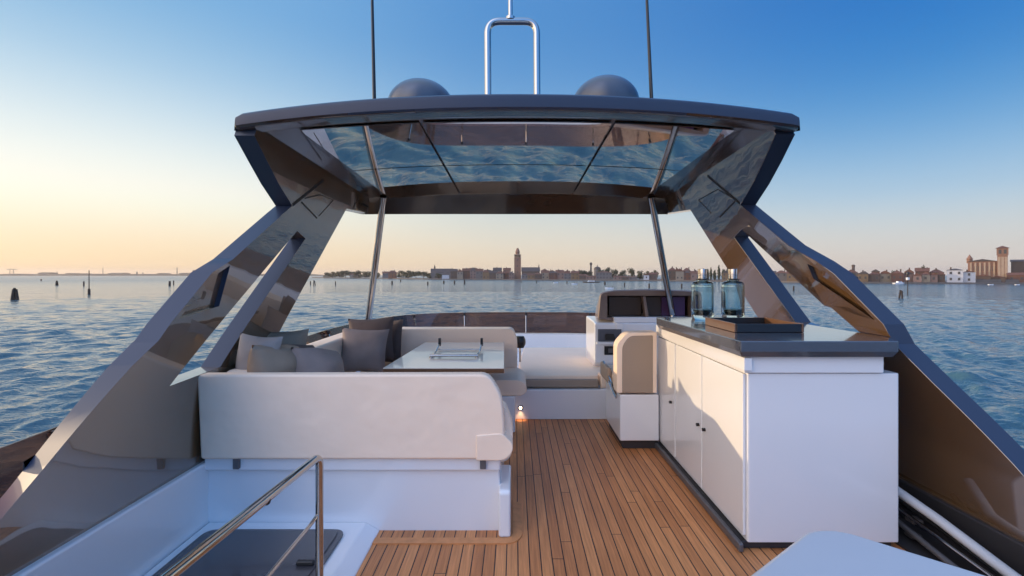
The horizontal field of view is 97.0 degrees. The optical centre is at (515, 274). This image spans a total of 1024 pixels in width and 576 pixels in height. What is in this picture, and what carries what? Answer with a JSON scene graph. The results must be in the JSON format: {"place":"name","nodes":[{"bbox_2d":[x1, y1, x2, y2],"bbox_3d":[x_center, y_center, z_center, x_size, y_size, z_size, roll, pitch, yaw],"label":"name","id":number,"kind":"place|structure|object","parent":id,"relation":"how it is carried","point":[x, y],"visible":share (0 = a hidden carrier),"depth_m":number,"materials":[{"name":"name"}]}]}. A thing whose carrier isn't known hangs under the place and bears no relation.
{"place":"outdoors","nodes":[
{"label":"outdoors","id":0,"kind":"place"},
{"bbox_2d":[0,274,322,275],"bbox_3d":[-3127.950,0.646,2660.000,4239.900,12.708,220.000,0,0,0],"label":"shore","id":1,"kind":"structure","parent":0,"point":[110,275],"depth_m":2550.00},
{"bbox_2d":[38,272,57,274],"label":"factory shed","id":2,"kind":"structure","parent":1,"relation":"on","point":[42,273],"depth_m":2590.20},
{"bbox_2d":[356,333,585,371],"bbox_3d":[0.195,1.494,4.282,4.831,1.111,6.164,0,0,0],"label":"coaming","id":3,"kind":"object","parent":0,"point":[555,340],"visible":0.02,"depth_m":7.16,"materials":[{"name":"white plastic"}]},
{"bbox_2d":[0,312,594,497],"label":"wind deflector","id":4,"kind":"object","parent":3,"relation":"on","point":[14,456],"visible":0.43,"depth_m":7.23,"materials":[{"name":"brown glass"}]},
{"bbox_2d":[0,275,1023,448],"bbox_3d":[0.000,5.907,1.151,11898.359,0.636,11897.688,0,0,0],"label":"water","id":5,"kind":"structure","parent":0,"point":[66,342],"depth_m":65.43,"materials":[{"name":"blue liquid"}]},
{"bbox_2d":[10,288,18,299],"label":"mooring dolphin","id":6,"kind":"object","parent":5,"relation":"in","point":[14,294],"visible":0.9,"depth_m":108.44},
{"bbox_2d":[88,270,90,293],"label":"marker pole","id":7,"kind":"object","parent":5,"relation":"in","point":[89,290],"visible":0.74,"depth_m":137.86,"materials":[{"name":"grey wood"}]},
{"bbox_2d":[906,272,909,294],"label":"beacon","id":8,"kind":"object","parent":5,"relation":"in","point":[907,277],"visible":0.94,"depth_m":134.16,"materials":[{"name":"black plastic"}]},
{"bbox_2d":[0,0,1023,274],"label":"sky","id":9,"kind":"structure","parent":0,"point":[120,152],"materials":[{"name":"blue"}]},
{"bbox_2d":[356,419,905,575],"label":"deck","id":10,"kind":"structure","parent":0,"point":[593,497],"depth_m":2.68,"materials":[{"name":"brown wood"}]},
{"bbox_2d":[144,522,378,575],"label":"hatch moulding","id":11,"kind":"object","parent":10,"relation":"on","point":[349,552],"visible":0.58,"depth_m":2.48,"materials":[{"name":"white plastic"}]},
{"bbox_2d":[152,529,342,575],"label":"stair hatch","id":12,"kind":"object","parent":11,"relation":"on","point":[248,552],"visible":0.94,"depth_m":2.32,"materials":[{"name":"black plastic"}]},
{"bbox_2d":[159,455,323,575],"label":"hand rail","id":13,"kind":"object","parent":12,"relation":"on","point":[183,564],"visible":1,"depth_m":1.75,"materials":[{"name":"metal"}]},
{"bbox_2d":[198,327,526,529],"bbox_3d":[-0.859,1.046,3.857,1.937,0.948,2.527,0,0,0],"label":"sofa","id":14,"kind":"object","parent":10,"relation":"on","point":[413,450],"visible":0.85,"depth_m":2.60,"materials":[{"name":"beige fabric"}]},
{"bbox_2d":[235,333,282,369],"bbox_3d":[-1.651,0.564,2.904,0.300,0.360,0.135,4,-8,7],"label":"cushion","id":15,"kind":"object","parent":14,"relation":"on","point":[246,342],"visible":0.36,"depth_m":2.88,"materials":[{"name":"fabric"}]},
{"bbox_2d":[247,344,298,371],"bbox_3d":[-1.546,0.656,2.950,0.280,0.400,0.400,-10,-10,12],"label":"cushion","id":16,"kind":"object","parent":14,"relation":"on","point":[261,358],"visible":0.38,"depth_m":2.82,"materials":[{"name":"beige fabric"}]},
{"bbox_2d":[267,329,308,344],"bbox_3d":[-1.742,0.613,3.319,0.420,0.420,0.162,0,-8,-12],"label":"cushion","id":17,"kind":"object","parent":14,"relation":"on","point":[299,337],"visible":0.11,"depth_m":3.33,"materials":[{"name":"grey fabric"}]},
{"bbox_2d":[281,344,314,347],"bbox_3d":[-1.508,0.680,3.121,0.253,0.420,0.420,-25,-17,15],"label":"cushion","id":18,"kind":"object","parent":14,"relation":"on","point":[305,346],"visible":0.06,"depth_m":3.19,"materials":[{"name":"grey fabric"}]},
{"bbox_2d":[291,347,343,371],"bbox_3d":[-1.333,0.685,3.080,0.286,0.380,0.380,-28,-24,20],"label":"cushion","id":19,"kind":"object","parent":14,"relation":"on","point":[315,360],"visible":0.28,"depth_m":3.00,"materials":[{"name":"grey fabric"}]},
{"bbox_2d":[341,327,388,371],"bbox_3d":[-1.430,0.715,4.280,0.440,0.420,0.150,3,-14,-7],"label":"cushion","id":20,"kind":"object","parent":14,"relation":"on","point":[363,350],"visible":0.94,"depth_m":4.23,"materials":[{"name":"grey fabric"}]},
{"bbox_2d":[348,316,394,359],"bbox_3d":[-1.446,0.649,4.555,0.460,0.440,0.153,-3,-12,-5],"label":"cushion","id":21,"kind":"object","parent":14,"relation":"on","point":[376,324],"visible":0.38,"depth_m":4.53,"materials":[{"name":"grey fabric"}]},
{"bbox_2d":[385,319,402,361],"bbox_3d":[-1.350,0.697,4.738,0.420,0.460,0.139,-3,-9,24],"label":"cushion","id":22,"kind":"object","parent":14,"relation":"on","point":[397,332],"visible":0.26,"depth_m":4.65,"materials":[{"name":"grey fabric"}]},
{"bbox_2d":[516,336,525,361],"bbox_3d":[0.055,0.851,5.200,0.132,0.300,0.132,0,0,0],"label":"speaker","id":23,"kind":"object","parent":14,"relation":"attached to","point":[521,341],"visible":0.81,"depth_m":5.15},
{"bbox_2d":[383,342,503,372],"bbox_3d":[-0.546,1.104,4.100,0.921,0.788,1.303,0,0,0],"label":"table","id":24,"kind":"object","parent":10,"relation":"on","point":[490,359],"visible":0.67,"depth_m":3.79,"materials":[{"name":"laminate"}]},
{"bbox_2d":[429,338,482,357],"bbox_3d":[-0.520,0.654,4.079,0.430,0.109,0.452,0,0,0],"label":"serving tray","id":25,"kind":"object","parent":24,"relation":"on","point":[434,354],"visible":1,"depth_m":3.86,"materials":[{"name":"metal"}]},
{"bbox_2d":[372,465,521,544],"bbox_3d":[-0.378,1.370,2.750,0.835,0.280,0.460,0,0,0],"label":"deck margin","id":26,"kind":"object","parent":10,"relation":"on","point":[505,509],"visible":0.94,"depth_m":2.58,"materials":[{"name":"brown wood"}]},
{"bbox_2d":[515,389,605,418],"bbox_3d":[0.410,1.347,4.730,1.220,0.305,0.060,0,0,0],"label":"step riser","id":27,"kind":"object","parent":10,"relation":"on","point":[563,403],"visible":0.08,"depth_m":4.70,"materials":[{"name":"white plastic"}]},
{"bbox_2d":[517,353,605,388],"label":"raised deck","id":28,"kind":"structure","parent":27,"relation":"on","point":[599,387],"depth_m":4.90,"materials":[{"name":"white plastic"}]},
{"bbox_2d":[519,348,605,387],"bbox_3d":[0.585,1.130,5.770,1.089,0.140,1.960,0,0,0],"label":"sun pad","id":29,"kind":"object","parent":28,"relation":"on","point":[557,367],"visible":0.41,"depth_m":5.16,"materials":[{"name":"beige fabric"}]},
{"bbox_2d":[586,289,690,365],"bbox_3d":[1.571,0.696,5.600,1.283,1.048,0.700,0,0,0],"label":"helm console","id":30,"kind":"object","parent":28,"relation":"on","point":[618,313],"visible":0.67,"depth_m":5.36,"materials":[{"name":"white plastic"}]},
{"bbox_2d":[600,330,658,447],"bbox_3d":[1.053,0.995,4.204,0.413,1.006,0.673,0,0,0],"label":"helm chair","id":31,"kind":"object","parent":10,"relation":"on","point":[629,375],"visible":1,"depth_m":3.88,"materials":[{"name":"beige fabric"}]},
{"bbox_2d":[655,317,897,551],"bbox_3d":[1.630,0.924,3.210,0.938,1.145,1.620,0,0,0],"label":"galley cabinet","id":32,"kind":"object","parent":10,"relation":"on","point":[777,439],"visible":0.81,"depth_m":2.46,"materials":[{"name":"white plastic"}]},
{"bbox_2d":[691,269,713,319],"bbox_3d":[1.487,0.153,3.600,0.170,0.397,0.170,0,0,0],"label":"bottle","id":33,"kind":"object","parent":32,"relation":"on","point":[702,296],"visible":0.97,"depth_m":3.53,"materials":[{"name":"teal glass"}]},
{"bbox_2d":[721,269,744,316],"bbox_3d":[1.728,0.153,3.600,0.170,0.397,0.170,0,0,0],"label":"bottle","id":34,"kind":"object","parent":32,"relation":"on","point":[732,295],"visible":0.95,"depth_m":3.54,"materials":[{"name":"teal glass"}]},
{"bbox_2d":[705,317,803,331],"bbox_3d":[1.544,0.325,2.967,0.425,0.054,0.425,0,0,0],"label":"tray","id":35,"kind":"object","parent":32,"relation":"on","point":[749,324],"visible":1,"depth_m":2.83,"materials":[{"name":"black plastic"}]},
{"bbox_2d":[751,531,984,575],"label":"locker","id":36,"kind":"object","parent":10,"relation":"on","point":[825,553],"visible":1,"depth_m":1.18,"materials":[{"name":"grey plastic"}]},
{"bbox_2d":[312,277,1023,283],"bbox_3d":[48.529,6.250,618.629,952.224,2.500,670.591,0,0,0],"label":"quay","id":37,"kind":"structure","parent":0,"point":[721,280],"depth_m":410.76,"materials":[{"name":"stone"}]},
{"bbox_2d":[327,271,335,276],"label":"tree","id":38,"kind":"object","parent":37,"relation":"on","point":[332,274],"visible":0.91,"depth_m":767.82,"materials":[{"name":"green plant"}]},
{"bbox_2d":[340,270,349,277],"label":"tree","id":39,"kind":"object","parent":37,"relation":"on","point":[345,273],"visible":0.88,"depth_m":732.28,"materials":[{"name":"green plant"}]},
{"bbox_2d":[353,270,361,277],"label":"tree","id":40,"kind":"object","parent":37,"relation":"on","point":[358,272],"visible":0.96,"depth_m":718.22,"materials":[{"name":"green plant"}]},
{"bbox_2d":[361,271,369,277],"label":"tree","id":41,"kind":"object","parent":37,"relation":"on","point":[364,274],"visible":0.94,"depth_m":707.44,"materials":[{"name":"green plant"}]},
{"bbox_2d":[382,271,388,277],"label":"house","id":42,"kind":"structure","parent":37,"relation":"on","point":[384,274],"depth_m":661.96,"materials":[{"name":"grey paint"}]},
{"bbox_2d":[388,270,396,278],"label":"house","id":43,"kind":"structure","parent":37,"relation":"on","point":[392,273],"depth_m":639.50,"materials":[{"name":"orange paint"}]},
{"bbox_2d":[396,270,405,277],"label":"tree","id":44,"kind":"object","parent":37,"relation":"on","point":[399,274],"visible":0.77,"depth_m":624.55,"materials":[{"name":"green plant"}]},
{"bbox_2d":[401,270,412,277],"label":"tree","id":45,"kind":"object","parent":37,"relation":"on","point":[407,274],"visible":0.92,"depth_m":609.27,"materials":[{"name":"green plant"}]},
{"bbox_2d":[417,271,427,278],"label":"tree","id":46,"kind":"object","parent":37,"relation":"on","point":[423,273],"visible":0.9,"depth_m":579.27,"materials":[{"name":"green plant"}]},
{"bbox_2d":[431,265,450,278],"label":"church","id":47,"kind":"structure","parent":37,"relation":"on","point":[440,271],"depth_m":577.63,"materials":[{"name":"grey paint"}]},
{"bbox_2d":[442,274,448,278],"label":"house","id":48,"kind":"structure","parent":37,"relation":"on","point":[445,276],"depth_m":555.17,"materials":[{"name":"white paint"}]},
{"bbox_2d":[450,268,457,278],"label":"house","id":49,"kind":"structure","parent":37,"relation":"on","point":[453,273],"depth_m":557.11,"materials":[{"name":"brown paint"}]},
{"bbox_2d":[457,270,462,278],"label":"house","id":50,"kind":"structure","parent":37,"relation":"on","point":[459,274],"depth_m":549.12,"materials":[{"name":"beige paint"}]},
{"bbox_2d":[462,268,470,278],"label":"house","id":51,"kind":"structure","parent":37,"relation":"on","point":[466,273],"depth_m":552.85,"materials":[{"name":"red brick"}]},
{"bbox_2d":[470,268,475,278],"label":"house","id":52,"kind":"structure","parent":37,"relation":"on","point":[472,273],"depth_m":542.39,"materials":[{"name":"brown paint"}]},
{"bbox_2d":[476,269,482,278],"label":"house","id":53,"kind":"structure","parent":37,"relation":"on","point":[479,273],"depth_m":542.26,"materials":[{"name":"brown paint"}]},
{"bbox_2d":[483,269,488,278],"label":"house","id":54,"kind":"structure","parent":37,"relation":"on","point":[485,274],"depth_m":531.96,"materials":[{"name":"paint"}]},
{"bbox_2d":[489,270,496,278],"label":"house","id":55,"kind":"structure","parent":37,"relation":"on","point":[492,274],"depth_m":530.72,"materials":[{"name":"brown paint"}]},
{"bbox_2d":[496,271,502,278],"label":"house","id":56,"kind":"structure","parent":37,"relation":"on","point":[499,274],"depth_m":521.43,"materials":[{"name":"beige paint"}]},
{"bbox_2d":[503,270,509,278],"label":"house","id":57,"kind":"structure","parent":37,"relation":"on","point":[505,274],"depth_m":525.54,"materials":[{"name":"red brick"}]},
{"bbox_2d":[514,248,520,278],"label":"bell tower","id":58,"kind":"structure","parent":37,"relation":"on","point":[517,265],"depth_m":522.21,"materials":[{"name":"brick"}]},
{"bbox_2d":[521,266,539,273],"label":"church","id":59,"kind":"structure","parent":37,"relation":"on","point":[530,270],"depth_m":519.00,"materials":[{"name":"grey paint"}]},
{"bbox_2d":[527,274,533,278],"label":"house","id":60,"kind":"structure","parent":37,"relation":"on","point":[530,276],"depth_m":501.24,"materials":[{"name":"paint"}]},
{"bbox_2d":[534,272,541,278],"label":"house","id":61,"kind":"structure","parent":37,"relation":"on","point":[538,275],"depth_m":498.78,"materials":[{"name":"brown paint"}]},
{"bbox_2d":[541,270,549,278],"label":"house","id":62,"kind":"structure","parent":37,"relation":"on","point":[545,274],"depth_m":500.24,"materials":[{"name":"beige paint"}]},
{"bbox_2d":[549,270,556,278],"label":"house","id":63,"kind":"structure","parent":37,"relation":"on","point":[552,274],"depth_m":491.50,"materials":[{"name":"red brick"}]},
{"bbox_2d":[556,270,564,278],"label":"house","id":64,"kind":"structure","parent":37,"relation":"on","point":[560,274],"depth_m":491.92,"materials":[{"name":"brown paint"}]},
{"bbox_2d":[563,271,570,278],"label":"house","id":65,"kind":"structure","parent":37,"relation":"on","point":[567,274],"depth_m":481.56,"materials":[{"name":"brown paint"}]},
{"bbox_2d":[571,270,579,278],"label":"house","id":66,"kind":"structure","parent":37,"relation":"on","point":[574,274],"depth_m":480.35,"materials":[{"name":"paint"}]},
{"bbox_2d":[579,273,586,279],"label":"house","id":67,"kind":"structure","parent":37,"relation":"on","point":[582,276],"depth_m":468.79,"materials":[{"name":"brown paint"}]},
{"bbox_2d":[586,275,595,279],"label":"house","id":68,"kind":"structure","parent":37,"relation":"on","point":[588,277],"depth_m":463.19,"materials":[{"name":"brown paint"}]},
{"bbox_2d":[594,265,600,275],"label":"domed chapel","id":69,"kind":"structure","parent":37,"relation":"on","point":[597,269],"depth_m":480.61,"materials":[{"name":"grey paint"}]},
{"bbox_2d":[596,270,611,279],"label":"house","id":70,"kind":"structure","parent":37,"relation":"on","point":[603,275],"depth_m":458.07,"materials":[{"name":"grey paint"}]},
{"bbox_2d":[612,269,619,278],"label":"tree","id":71,"kind":"object","parent":37,"relation":"on","point":[615,271],"visible":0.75,"depth_m":463.12,"materials":[{"name":"green plant"}]},
{"bbox_2d":[626,268,635,275],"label":"tree","id":72,"kind":"object","parent":37,"relation":"on","point":[631,272],"visible":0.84,"depth_m":461.29,"materials":[{"name":"green plant"}]},
{"bbox_2d":[637,271,643,279],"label":"tree","id":73,"kind":"object","parent":37,"relation":"on","point":[639,275],"visible":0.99,"depth_m":448.26,"materials":[{"name":"green plant"}]},
{"bbox_2d":[648,272,656,279],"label":"house","id":74,"kind":"structure","parent":37,"relation":"on","point":[652,276],"depth_m":434.91,"materials":[{"name":"brown paint"}]},
{"bbox_2d":[668,266,676,279],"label":"house","id":75,"kind":"structure","parent":37,"relation":"on","point":[672,272],"depth_m":429.80,"materials":[{"name":"brown brick"}]},
{"bbox_2d":[676,267,683,279],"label":"house","id":76,"kind":"structure","parent":37,"relation":"on","point":[679,274],"depth_m":419.26,"materials":[{"name":"brown brick"}]},
{"bbox_2d":[684,269,690,279],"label":"house","id":77,"kind":"structure","parent":37,"relation":"on","point":[687,275],"depth_m":418.06,"materials":[{"name":"red brick"}]},
{"bbox_2d":[690,270,697,279],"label":"house","id":78,"kind":"structure","parent":37,"relation":"on","point":[694,275],"depth_m":410.09,"materials":[{"name":"pink paint"}]},
{"bbox_2d":[717,265,720,279],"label":"cypress tree","id":79,"kind":"object","parent":37,"relation":"on","point":[718,273],"visible":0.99,"depth_m":402.40,"materials":[{"name":"green plant"}]},
{"bbox_2d":[722,269,727,279],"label":"house","id":80,"kind":"structure","parent":37,"relation":"on","point":[724,275],"depth_m":395.58,"materials":[{"name":"paint"}]},
{"bbox_2d":[775,269,786,280],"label":"house","id":81,"kind":"structure","parent":37,"relation":"on","point":[781,275],"depth_m":359.05,"materials":[{"name":"brown paint"}]},
{"bbox_2d":[786,271,796,280],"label":"house","id":82,"kind":"structure","parent":37,"relation":"on","point":[790,277],"depth_m":348.57,"materials":[{"name":"paint"}]},
{"bbox_2d":[857,270,867,281],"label":"house","id":83,"kind":"structure","parent":37,"relation":"on","point":[862,276],"depth_m":316.90,"materials":[{"name":"paint"}]},
{"bbox_2d":[868,271,880,281],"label":"house","id":84,"kind":"structure","parent":37,"relation":"on","point":[873,277],"depth_m":317.49,"materials":[{"name":"brown paint"}]},
{"bbox_2d":[879,270,890,281],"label":"house","id":85,"kind":"structure","parent":37,"relation":"on","point":[885,276],"depth_m":317.49,"materials":[{"name":"beige paint"}]},
{"bbox_2d":[891,269,903,281],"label":"house","id":86,"kind":"structure","parent":37,"relation":"on","point":[897,276],"depth_m":310.15,"materials":[{"name":"red brick"}]},
{"bbox_2d":[904,270,912,281],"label":"house","id":87,"kind":"structure","parent":37,"relation":"on","point":[910,275],"depth_m":309.87,"materials":[{"name":"brown paint"}]},
{"bbox_2d":[913,273,921,281],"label":"house","id":88,"kind":"structure","parent":37,"relation":"on","point":[917,277],"depth_m":301.34,"materials":[{"name":"brown brick"}]},
{"bbox_2d":[915,266,929,274],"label":"house","id":89,"kind":"structure","parent":37,"relation":"on","point":[921,270],"depth_m":316.39,"materials":[{"name":"red brick"}]},
{"bbox_2d":[921,272,930,281],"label":"house","id":90,"kind":"structure","parent":37,"relation":"on","point":[925,276],"depth_m":300.83,"materials":[{"name":"beige paint"}]},
{"bbox_2d":[930,273,937,281],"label":"house","id":91,"kind":"structure","parent":37,"relation":"on","point":[933,277],"depth_m":298.72,"materials":[{"name":"brown brick"}]},
{"bbox_2d":[929,268,944,273],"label":"house","id":92,"kind":"structure","parent":37,"relation":"on","point":[936,271],"depth_m":315.80,"materials":[{"name":"paint"}]},
{"bbox_2d":[937,272,945,281],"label":"house","id":93,"kind":"structure","parent":37,"relation":"on","point":[941,276],"depth_m":299.14,"materials":[{"name":"brown brick"}]},
{"bbox_2d":[947,267,962,281],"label":"house","id":94,"kind":"structure","parent":37,"relation":"on","point":[954,275],"depth_m":294.49,"materials":[{"name":"white paint"}]},
{"bbox_2d":[963,270,975,281],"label":"house","id":95,"kind":"structure","parent":37,"relation":"on","point":[969,276],"depth_m":292.80,"materials":[{"name":"white paint"}]},
{"bbox_2d":[976,274,990,278],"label":"house","id":96,"kind":"structure","parent":37,"relation":"on","point":[983,276],"depth_m":297.21,"materials":[{"name":"brown paint"}]},
{"bbox_2d":[967,246,1008,278],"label":"building","id":97,"kind":"structure","parent":37,"relation":"on","point":[993,268],"depth_m":303.82,"materials":[{"name":"brick"}]},
{"bbox_2d":[976,279,1018,281],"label":"garden wall","id":98,"kind":"structure","parent":37,"relation":"on","point":[996,280],"depth_m":292.93,"materials":[{"name":"brick"}]},
{"bbox_2d":[991,276,1004,281],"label":"house","id":99,"kind":"structure","parent":37,"relation":"on","point":[1000,277],"depth_m":292.92,"materials":[{"name":"brown brick"}]},
{"bbox_2d":[1006,273,1023,281],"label":"house","id":100,"kind":"structure","parent":37,"relation":"on","point":[1020,276],"depth_m":292.77,"materials":[{"name":"red brick"}]},
{"bbox_2d":[1010,259,1023,272],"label":"church hall","id":101,"kind":"structure","parent":37,"relation":"on","point":[1017,266],"depth_m":304.60,"materials":[{"name":"grey paint"}]},
{"bbox_2d":[895,515,994,575],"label":"side well floor","id":102,"kind":"structure","parent":0,"point":[907,543],"depth_m":2.48,"materials":[{"name":"black plastic"}]},
{"bbox_2d":[898,477,1023,575],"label":"side well wall","id":103,"kind":"structure","parent":0,"point":[1007,549],"depth_m":2.35,"materials":[{"name":"black plastic"}]},
{"bbox_2d":[0,94,1023,575],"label":"hardtop","id":104,"kind":"object","parent":103,"relation":"on","point":[124,434],"visible":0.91,"depth_m":2.81,"materials":[{"name":"grey paint"}]},
{"bbox_2d":[12,460,207,575],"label":"port liner","id":105,"kind":"object","parent":104,"relation":"attached to","point":[144,535],"visible":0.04,"depth_m":2.17,"materials":[{"name":"white plastic"}]},
{"bbox_2d":[371,0,375,98],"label":"whip antenna","id":106,"kind":"object","parent":104,"relation":"on","point":[373,55],"visible":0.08,"depth_m":3.19,"materials":[{"name":"black plastic"}]},
{"bbox_2d":[388,78,449,97],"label":"radar dome","id":107,"kind":"structure","parent":104,"relation":"on","point":[416,87],"depth_m":3.10,"materials":[{"name":"black plastic"}]},
{"bbox_2d":[484,0,539,93],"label":"antenna mast","id":108,"kind":"object","parent":104,"relation":"on","point":[510,18],"visible":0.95,"depth_m":3.28,"materials":[{"name":"metal"}]},
{"bbox_2d":[575,75,638,96],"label":"radar dome","id":109,"kind":"structure","parent":104,"relation":"on","point":[608,85],"depth_m":3.10,"materials":[{"name":"black plastic"}]},
{"bbox_2d":[645,0,652,97],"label":"whip antenna","id":110,"kind":"object","parent":104,"relation":"on","point":[649,55],"visible":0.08,"depth_m":3.19,"materials":[{"name":"black plastic"}]},
{"bbox_2d":[898,486,1020,575],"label":"side rail","id":111,"kind":"object","parent":103,"relation":"attached to","point":[961,539],"visible":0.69,"depth_m":2.35,"materials":[{"name":"grey metal"}]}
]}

